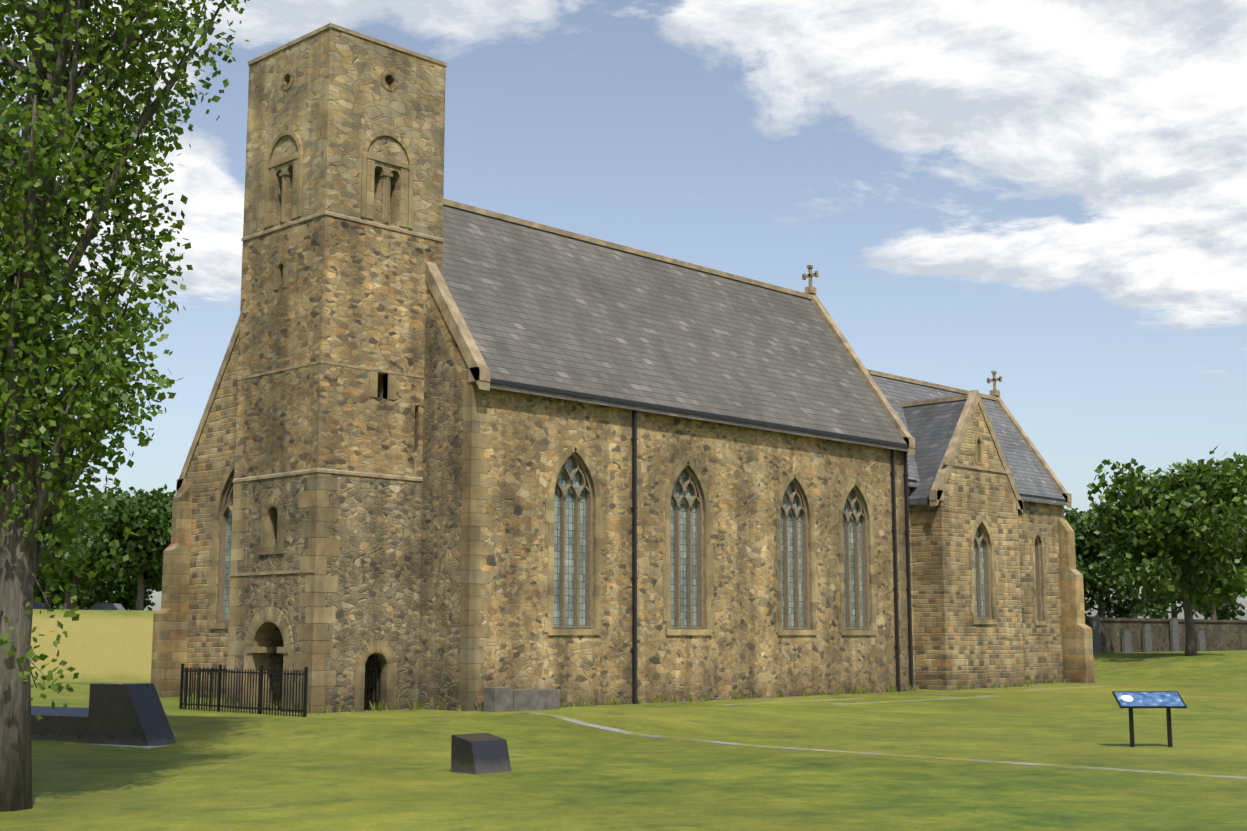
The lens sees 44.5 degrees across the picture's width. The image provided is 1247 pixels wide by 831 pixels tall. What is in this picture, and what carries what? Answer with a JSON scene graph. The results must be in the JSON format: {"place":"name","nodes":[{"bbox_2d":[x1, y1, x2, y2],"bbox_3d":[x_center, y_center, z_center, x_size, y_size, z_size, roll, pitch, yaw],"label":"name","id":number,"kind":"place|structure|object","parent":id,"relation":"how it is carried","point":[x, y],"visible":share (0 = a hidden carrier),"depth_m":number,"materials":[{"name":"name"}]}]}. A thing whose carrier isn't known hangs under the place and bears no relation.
{"place":"outdoors","nodes":[
{"label":"outdoors","id":0,"kind":"place"},
{"bbox_2d":[0,609,1246,830],"bbox_3d":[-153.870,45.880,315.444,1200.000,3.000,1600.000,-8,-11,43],"label":"ground","id":1,"kind":"structure","parent":0,"point":[210,769],"depth_m":22.89,"materials":[{"name":"green plant"}]},
{"bbox_2d":[34,571,98,608],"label":"tree","id":2,"kind":"object","parent":1,"relation":"on","point":[53,578],"depth_m":109.65,"materials":[{"name":"green plant"}]},
{"bbox_2d":[34,501,111,599],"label":"tree","id":3,"kind":"object","parent":1,"relation":"on","point":[51,593],"depth_m":147.11,"materials":[{"name":"green plant"}]},
{"bbox_2d":[33,574,119,609],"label":"bush","id":4,"kind":"object","parent":1,"relation":"on","point":[87,603],"depth_m":148.12,"materials":[{"name":"green plant"}]},
{"bbox_2d":[35,486,119,609],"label":"tree","id":5,"kind":"object","parent":1,"relation":"on","point":[83,586],"depth_m":132.39,"materials":[{"name":"green plant"}]},
{"bbox_2d":[36,495,119,609],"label":"tree","id":6,"kind":"object","parent":1,"relation":"on","point":[60,558],"depth_m":103.20,"materials":[{"name":"green plant"}]},
{"bbox_2d":[33,603,124,609],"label":"cars","id":7,"kind":"object","parent":1,"relation":"on","point":[105,606],"visible":0.04,"depth_m":120.57,"materials":[{"name":"grey metal"}]},
{"bbox_2d":[61,484,175,609],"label":"tree","id":8,"kind":"object","parent":1,"relation":"on","point":[150,534],"depth_m":97.77,"materials":[{"name":"green plant"}]},
{"bbox_2d":[0,0,249,811],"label":"poplar","id":9,"kind":"object","parent":1,"relation":"on","point":[67,343],"depth_m":17.46,"materials":[{"name":"green plant"}]},
{"bbox_2d":[100,574,155,610],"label":"bush","id":10,"kind":"object","parent":1,"relation":"on","point":[128,586],"depth_m":158.50,"materials":[{"name":"green plant"}]},
{"bbox_2d":[151,482,192,697],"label":"buttress","id":11,"kind":"structure","parent":1,"relation":"on","point":[170,637],"depth_m":48.30,"materials":[{"name":"beige stone"}]},
{"bbox_2d":[185,335,238,697],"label":"aisle walls","id":12,"kind":"structure","parent":1,"relation":"on","point":[213,458],"depth_m":48.20,"materials":[{"name":"beige stone"}]},
{"bbox_2d":[31,683,510,773],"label":"monuments","id":13,"kind":"object","parent":1,"relation":"on","point":[132,715],"visible":0.81,"depth_m":26.43,"materials":[{"name":"stone"}]},
{"bbox_2d":[179,654,380,716],"bbox_3d":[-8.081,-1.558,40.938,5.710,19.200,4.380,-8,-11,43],"label":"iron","id":14,"kind":"object","parent":1,"relation":"on","point":[220,671],"visible":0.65,"depth_m":38.38,"materials":[{"name":"black metal"}]},
{"bbox_2d":[227,472,421,712],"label":"tower","id":15,"kind":"structure","parent":1,"relation":"on","point":[374,566],"depth_m":39.57,"materials":[{"name":"beige stone"}]},
{"bbox_2d":[234,215,442,478],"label":"tower","id":16,"kind":"structure","parent":15,"relation":"on","point":[353,293],"depth_m":40.20,"materials":[{"name":"beige stone"}]},
{"bbox_2d":[243,27,445,237],"bbox_3d":[-7.766,-7.334,42.573,3.900,5.100,3.900,-8,-11,43],"label":"belfry stage","id":17,"kind":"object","parent":16,"relation":"on","point":[335,105],"depth_m":41.19,"materials":[{"name":"beige stone"}]},
{"bbox_2d":[226,382,909,713],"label":"quoins","id":18,"kind":"object","parent":1,"relation":"on","point":[318,581],"visible":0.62,"depth_m":39.17,"materials":[{"name":"beige stone"}]},
{"bbox_2d":[183,676,1066,713],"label":"tufts","id":19,"kind":"object","parent":1,"relation":"on","point":[661,700],"visible":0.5,"depth_m":43.61,"materials":[{"name":"green plant"}]},
{"bbox_2d":[207,69,1048,711],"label":"trim","id":20,"kind":"structure","parent":1,"relation":"on","point":[265,623],"depth_m":41.57,"materials":[{"name":"beige stone"}]},
{"bbox_2d":[426,282,907,707],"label":"nave walls","id":21,"kind":"structure","parent":1,"relation":"on","point":[745,648],"depth_m":44.55,"materials":[{"name":"beige stone"}]},
{"bbox_2d":[418,298,463,710],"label":"end wall","id":22,"kind":"structure","parent":21,"relation":"attached to","point":[440,592],"depth_m":40.15,"materials":[{"name":"beige stone"}]},
{"bbox_2d":[176,23,1071,575],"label":"copings","id":23,"kind":"object","parent":21,"relation":"on","point":[478,371],"visible":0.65,"depth_m":49.28,"materials":[{"name":"beige stone"}]},
{"bbox_2d":[216,453,1041,629],"bbox_3d":[4.495,4.513,50.560,33.211,5.128,10.592,4,-9,-26],"label":"window tracery","id":24,"kind":"object","parent":21,"relation":"on","point":[580,469],"visible":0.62,"depth_m":47.77,"materials":[{"name":"beige stone"}]},
{"bbox_2d":[223,457,984,629],"bbox_3d":[4.311,4.528,50.571,33.377,5.122,10.401,4,-9,-26],"label":"glass","id":25,"kind":"object","parent":24,"relation":"on","point":[569,563],"depth_m":45.71,"materials":[{"name":"grey glass"}]},
{"bbox_2d":[441,205,907,451],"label":"nave roof","id":26,"kind":"structure","parent":21,"relation":"on","point":[538,307],"depth_m":47.43,"materials":[{"name":"grey stone"}]},
{"bbox_2d":[490,378,1065,703],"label":"pipes","id":27,"kind":"object","parent":21,"relation":"attached to","point":[634,439],"visible":0.79,"depth_m":47.98,"materials":[{"name":"black metal"}]},
{"bbox_2d":[911,404,1023,689],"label":"transept walls","id":28,"kind":"structure","parent":1,"relation":"on","point":[954,645],"depth_m":55.68,"materials":[{"name":"beige stone"}]},
{"bbox_2d":[903,399,1020,512],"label":"cross-gable roof","id":29,"kind":"structure","parent":28,"relation":"on","point":[931,428],"depth_m":57.29,"materials":[{"name":"grey stone"}]},
{"bbox_2d":[908,486,1063,687],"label":"chancel walls","id":30,"kind":"structure","parent":1,"relation":"on","point":[1042,653],"depth_m":61.94,"materials":[{"name":"beige stone"}]},
{"bbox_2d":[870,374,1065,505],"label":"chancel roof","id":31,"kind":"structure","parent":30,"relation":"on","point":[1030,476],"depth_m":62.97,"materials":[{"name":"grey stone"}]},
{"bbox_2d":[1058,518,1093,682],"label":"buttress","id":32,"kind":"structure","parent":1,"relation":"on","point":[1077,650],"depth_m":62.79,"materials":[{"name":"beige stone"}]},
{"bbox_2d":[1064,501,1149,617],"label":"tree","id":33,"kind":"object","parent":1,"relation":"on","point":[1091,570],"depth_m":88.97,"materials":[{"name":"green plant"}]},
{"bbox_2d":[1090,616,1205,652],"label":"headstones","id":34,"kind":"object","parent":1,"relation":"on","point":[1146,635],"visible":0.62,"depth_m":84.33,"materials":[{"name":"stone"}]},
{"bbox_2d":[1112,691,1186,746],"bbox_3d":[9.161,5.285,26.532,1.160,0.944,0.418,0,-8,-1],"label":"sign","id":35,"kind":"object","parent":1,"relation":"on","point":[1131,700],"visible":1,"depth_m":26.52,"materials":[{"name":"blue metal"}]},
{"bbox_2d":[1080,447,1246,655],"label":"tree","id":36,"kind":"object","parent":1,"relation":"on","point":[1209,493],"depth_m":71.91,"materials":[{"name":"green plant"}]},
{"bbox_2d":[1085,617,1246,652],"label":"wall","id":37,"kind":"structure","parent":1,"relation":"on","point":[1225,635],"depth_m":86.59,"materials":[{"name":"grey stone"}]},
{"bbox_2d":[1123,566,1245,618],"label":"tree","id":38,"kind":"object","parent":1,"relation":"on","point":[1162,604],"depth_m":103.62,"materials":[{"name":"green plant"}]},
{"bbox_2d":[1165,495,1246,619],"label":"tree","id":39,"kind":"object","parent":1,"relation":"on","point":[1226,613],"depth_m":94.09,"materials":[{"name":"green plant"}]},
{"bbox_2d":[0,0,1246,619],"label":"sky","id":40,"kind":"structure","parent":0,"point":[1047,196],"materials":[{"name":"blue"}]},
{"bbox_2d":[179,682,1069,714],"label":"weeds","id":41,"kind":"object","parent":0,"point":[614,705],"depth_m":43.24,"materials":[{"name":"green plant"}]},
{"bbox_2d":[483,687,559,711],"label":"stone block","id":42,"kind":"structure","parent":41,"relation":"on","point":[501,699],"depth_m":39.04,"materials":[{"name":"grey stone"}]},
{"bbox_2d":[503,686,1246,779],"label":"paving","id":43,"kind":"structure","parent":0,"point":[578,722],"depth_m":26.59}
]}

